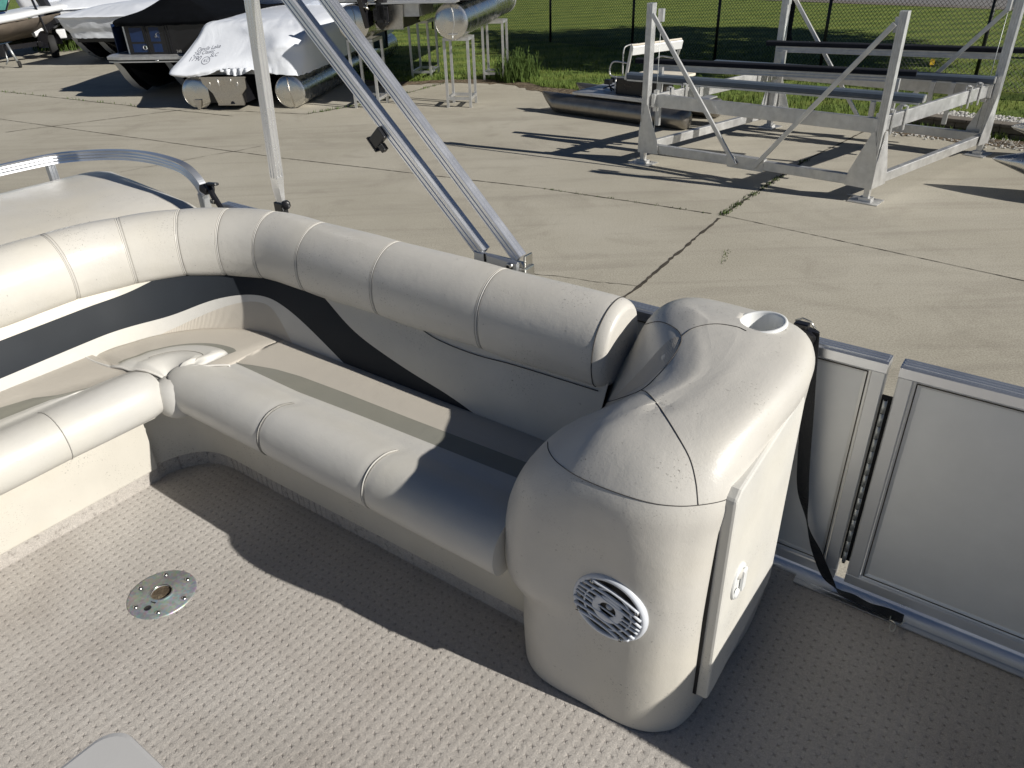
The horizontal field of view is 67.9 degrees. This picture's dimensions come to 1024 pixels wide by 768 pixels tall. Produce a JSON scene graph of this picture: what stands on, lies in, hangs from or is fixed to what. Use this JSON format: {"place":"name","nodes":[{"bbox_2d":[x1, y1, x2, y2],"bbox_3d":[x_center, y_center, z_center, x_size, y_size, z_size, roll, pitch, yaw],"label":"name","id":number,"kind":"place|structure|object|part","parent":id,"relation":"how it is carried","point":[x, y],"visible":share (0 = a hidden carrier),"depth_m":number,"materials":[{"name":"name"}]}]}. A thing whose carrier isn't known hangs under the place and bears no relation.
{"place":"outdoors","nodes":[
{"label":"outdoors","id":0,"kind":"place"},
{"bbox_2d":[0,47,1023,577],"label":"ground","id":1,"kind":"structure","parent":0,"point":[958,211],"depth_m":9.42,"materials":[{"name":"concrete"}]},
{"bbox_2d":[0,0,72,67],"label":"trailer boat","id":2,"kind":"object","parent":1,"relation":"on","point":[16,30],"visible":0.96,"depth_m":22.09,"materials":[{"name":"white plastic"}]},
{"bbox_2d":[22,17,81,51],"bbox_3d":[-14.347,-11.543,24.595,2.911,1.175,3.057,-2,31,0],"label":"weed clump","id":3,"kind":"object","parent":1,"relation":"on","point":[68,44],"visible":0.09,"depth_m":24.11,"materials":[{"name":"green plant"}]},
{"bbox_2d":[54,0,157,57],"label":"wrapped boat","id":4,"kind":"object","parent":1,"relation":"on","point":[90,29],"visible":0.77,"depth_m":20.32,"materials":[{"name":"white fabric"}]},
{"bbox_2d":[107,0,284,89],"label":"dark pontoon boat","id":5,"kind":"object","parent":1,"relation":"on","point":[154,42],"visible":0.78,"depth_m":15.80,"materials":[{"name":"fabric"}]},
{"bbox_2d":[169,3,397,108],"bbox_3d":[-4.794,-7.983,17.754,2.709,1.532,7.997,2,31,7],"label":"wrapped boat","id":6,"kind":"object","parent":1,"relation":"on","point":[214,64],"visible":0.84,"depth_m":14.77,"materials":[{"name":"white plastic shrink wrap"},{"name":"aluminium"}]},
{"bbox_2d":[346,36,388,107],"bbox_3d":[-2.757,-5.988,14.597,0.505,1.215,0.585,4,31,9],"label":"boat stand","id":7,"kind":"object","parent":1,"relation":"on","point":[371,40],"visible":0.59,"depth_m":14.53,"materials":[{"name":"metal"}]},
{"bbox_2d":[2,80,809,263],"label":"crack weeds","id":8,"kind":"object","parent":1,"relation":"on","point":[734,206],"visible":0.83,"depth_m":9.62,"materials":[{"name":"green plant"}]},
{"bbox_2d":[442,34,476,107],"bbox_3d":[-0.975,-5.904,14.353,0.485,1.215,0.505,4,31,9],"label":"boat stand","id":9,"kind":"object","parent":1,"relation":"on","point":[453,94],"visible":0.86,"depth_m":14.35,"materials":[{"name":"metal"}]},
{"bbox_2d":[3,83,1023,296],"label":"concrete joints","id":10,"kind":"object","parent":1,"relation":"on","point":[670,258],"visible":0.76,"depth_m":9.14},
{"bbox_2d":[542,38,721,129],"bbox_3d":[2.034,-5.319,13.190,3.040,1.218,1.380,23,39,35],"label":"pedal boat","id":11,"kind":"object","parent":1,"relation":"on","point":[617,98],"visible":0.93,"depth_m":12.91,"materials":[{"name":"metal"}]},
{"bbox_2d":[626,0,1023,205],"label":"boat lift","id":12,"kind":"object","parent":1,"relation":"on","point":[868,171],"visible":1,"depth_m":9.96,"materials":[{"name":"metal"}]},
{"bbox_2d":[886,131,1023,150],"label":"stone debris","id":13,"kind":"object","parent":1,"relation":"on","point":[927,137],"visible":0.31,"depth_m":10.95,"materials":[{"name":"grey gravel"}]},
{"bbox_2d":[992,123,1023,174],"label":"pontoon boat","id":14,"kind":"object","parent":1,"relation":"on","point":[1015,161],"visible":1,"depth_m":8.85,"materials":[{"name":"metal"}]},
{"bbox_2d":[0,43,1023,148],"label":"soil","id":15,"kind":"structure","parent":0,"point":[529,86],"depth_m":16.08,"materials":[{"name":"brown soil"}]},
{"bbox_2d":[0,463,1023,767],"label":"boat deck","id":16,"kind":"object","parent":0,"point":[292,635],"depth_m":1.79,"materials":[{"name":"carpet"}]},
{"bbox_2d":[0,171,196,244],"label":"sun pad","id":17,"kind":"object","parent":16,"relation":"on","point":[34,210],"visible":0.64,"depth_m":2.78,"materials":[{"name":"beige leather"}]},
{"bbox_2d":[0,149,223,207],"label":"deck rail","id":18,"kind":"object","parent":16,"relation":"on","point":[204,189],"visible":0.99,"depth_m":3.05,"materials":[{"name":"metal"}]},
{"bbox_2d":[61,733,163,767],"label":"pedestal table","id":19,"kind":"object","parent":16,"relation":"on","point":[118,750],"visible":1,"depth_m":0.93,"materials":[{"name":"plastic"}]},
{"bbox_2d":[127,570,196,619],"bbox_3d":[-0.939,0.560,2.038,0.177,0.010,0.177,19,37,31],"label":"pedestal plate","id":20,"kind":"object","parent":16,"relation":"on","point":[161,594],"visible":1,"depth_m":2.03,"materials":[{"name":"metal"}]},
{"bbox_2d":[0,207,636,623],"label":"corner bench","id":21,"kind":"object","parent":16,"relation":"on","point":[416,405],"visible":1,"depth_m":2.16,"materials":[{"name":"beige leather"}]},
{"bbox_2d":[505,297,814,731],"bbox_3d":[0.332,0.254,1.724,0.502,0.772,0.678,19,37,31],"label":"armrest console","id":22,"kind":"object","parent":16,"relation":"on","point":[645,507],"visible":1,"depth_m":1.49,"materials":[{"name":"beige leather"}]},
{"bbox_3d":[0.499,0.339,1.589,0.045,0.597,0.352,19,37,31],"label":"door","id":23,"kind":"part","parent":22,"relation":"part of","materials":[{"name":"plastic"}]},
{"bbox_2d":[794,317,904,631],"bbox_3d":[0.789,0.224,1.772,0.390,0.731,0.079,20,37,32],"label":"strap","id":24,"kind":"object","parent":22,"relation":"hanging from","point":[805,438],"visible":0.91,"depth_m":1.85,"materials":[{"name":"fabric"}]},
{"bbox_2d":[793,573,1023,678],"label":"threshold strip","id":25,"kind":"object","parent":16,"relation":"on","point":[1011,667],"visible":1,"depth_m":1.84,"materials":[{"name":"metal"}]},
{"bbox_2d":[1,0,1023,141],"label":"lawn","id":26,"kind":"structure","parent":0,"point":[400,37],"depth_m":22.20,"materials":[{"name":"green plant"}]},
{"bbox_2d":[16,0,56,17],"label":"wrapped boat","id":27,"kind":"object","parent":26,"relation":"on","point":[23,3],"visible":0.12,"depth_m":24.82,"materials":[{"name":"white plastic"}]},
{"bbox_2d":[31,0,129,37],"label":"wrapped boat","id":28,"kind":"object","parent":26,"relation":"on","point":[71,6],"visible":0.28,"depth_m":23.18,"materials":[{"name":"white plastic"}]},
{"bbox_2d":[259,0,345,4],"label":"wrapped boat","id":29,"kind":"object","parent":26,"relation":"on","point":[311,2],"visible":0.05,"depth_m":18.23,"materials":[{"name":"white fabric"}]},
{"bbox_2d":[373,30,387,48],"bbox_3d":[-4.634,-8.919,19.467,4.000,0.860,1.700,20,37,32],"label":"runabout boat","id":30,"kind":"object","parent":26,"relation":"on","point":[376,44],"visible":0.14,"depth_m":18.41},
{"bbox_2d":[407,17,439,77],"bbox_3d":[-2.010,-7.662,17.365,0.475,1.215,0.735,4,31,9],"label":"boat stand","id":31,"kind":"object","parent":26,"relation":"on","point":[431,68],"visible":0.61,"depth_m":17.31,"materials":[{"name":"metal"}]},
{"bbox_2d":[481,18,508,79],"bbox_3d":[-0.370,-7.382,16.799,0.485,1.215,0.545,4,31,9],"label":"boat stand","id":32,"kind":"object","parent":26,"relation":"on","point":[495,21],"visible":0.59,"depth_m":16.72,"materials":[{"name":"metal"}]},
{"bbox_2d":[338,0,515,40],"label":"raised pontoon boat","id":33,"kind":"object","parent":32,"relation":"on","point":[456,19],"visible":0.91,"depth_m":13.57,"materials":[{"name":"metal"}]},
{"bbox_2d":[491,46,542,82],"bbox_3d":[0.103,-7.078,16.743,1.209,0.683,1.128,-2,31,0],"label":"weed clump","id":34,"kind":"object","parent":26,"relation":"on","point":[519,69],"visible":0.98,"depth_m":16.59,"materials":[{"name":"green plant"}]},
{"bbox_2d":[431,0,1023,92],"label":"chain link fence","id":35,"kind":"object","parent":26,"relation":"on","point":[828,22],"visible":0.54,"depth_m":17.22,"materials":[{"name":"black metal"}]},
{"bbox_2d":[786,0,795,40],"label":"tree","id":36,"kind":"object","parent":26,"relation":"on","point":[791,24],"visible":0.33,"depth_m":20.28,"materials":[{"name":"plant"}]},
{"bbox_2d":[907,114,1023,139],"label":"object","id":37,"kind":"structure","parent":26,"relation":"on","point":[959,122],"depth_m":11.44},
{"bbox_2d":[937,110,1023,122],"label":"gravel bed","id":38,"kind":"object","parent":37,"relation":"in","point":[997,117],"visible":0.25,"depth_m":11.82,"materials":[{"name":"grey gravel"}]},
{"bbox_2d":[775,0,1013,9],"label":"road shoulder","id":39,"kind":"object","parent":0,"point":[932,5],"depth_m":28.61},
{"bbox_2d":[834,0,1007,6],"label":"road","id":40,"kind":"structure","parent":0,"point":[957,2],"depth_m":28.94,"materials":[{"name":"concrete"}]},
{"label":"support block","id":41,"kind":"structure","parent":0,"visible":0},
{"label":"boat pontoon","id":42,"kind":"structure","parent":41,"relation":"on","visible":0},
{"bbox_2d":[772,554,1023,665],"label":"deck edge","id":43,"kind":"object","parent":42,"relation":"on","point":[987,645],"depth_m":1.90,"materials":[{"name":"metal"}]},
{"bbox_2d":[222,201,659,336],"bbox_3d":[-0.247,-0.149,2.533,2.120,0.618,0.046,19,37,31],"label":"railing","id":44,"kind":"object","parent":43,"relation":"on","point":[644,311],"visible":0.02,"depth_m":1.99,"materials":[{"name":"metal"}]},
{"bbox_2d":[244,0,533,274],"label":"canopy frame","id":45,"kind":"object","parent":44,"relation":"attached to","point":[401,144],"visible":0.89,"depth_m":2.19,"materials":[{"name":"metal"}]},
{"bbox_2d":[775,337,893,577],"bbox_3d":[0.725,0.181,1.899,0.283,0.648,0.046,19,37,31],"label":"railing","id":46,"kind":"object","parent":43,"relation":"on","point":[844,370],"visible":0.46,"depth_m":1.82,"materials":[{"name":"metal"}]},
{"bbox_2d":[840,358,1023,653],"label":"gate","id":47,"kind":"structure","parent":43,"relation":"on","point":[935,529],"depth_m":1.72,"materials":[{"name":"metal"}]}
]}

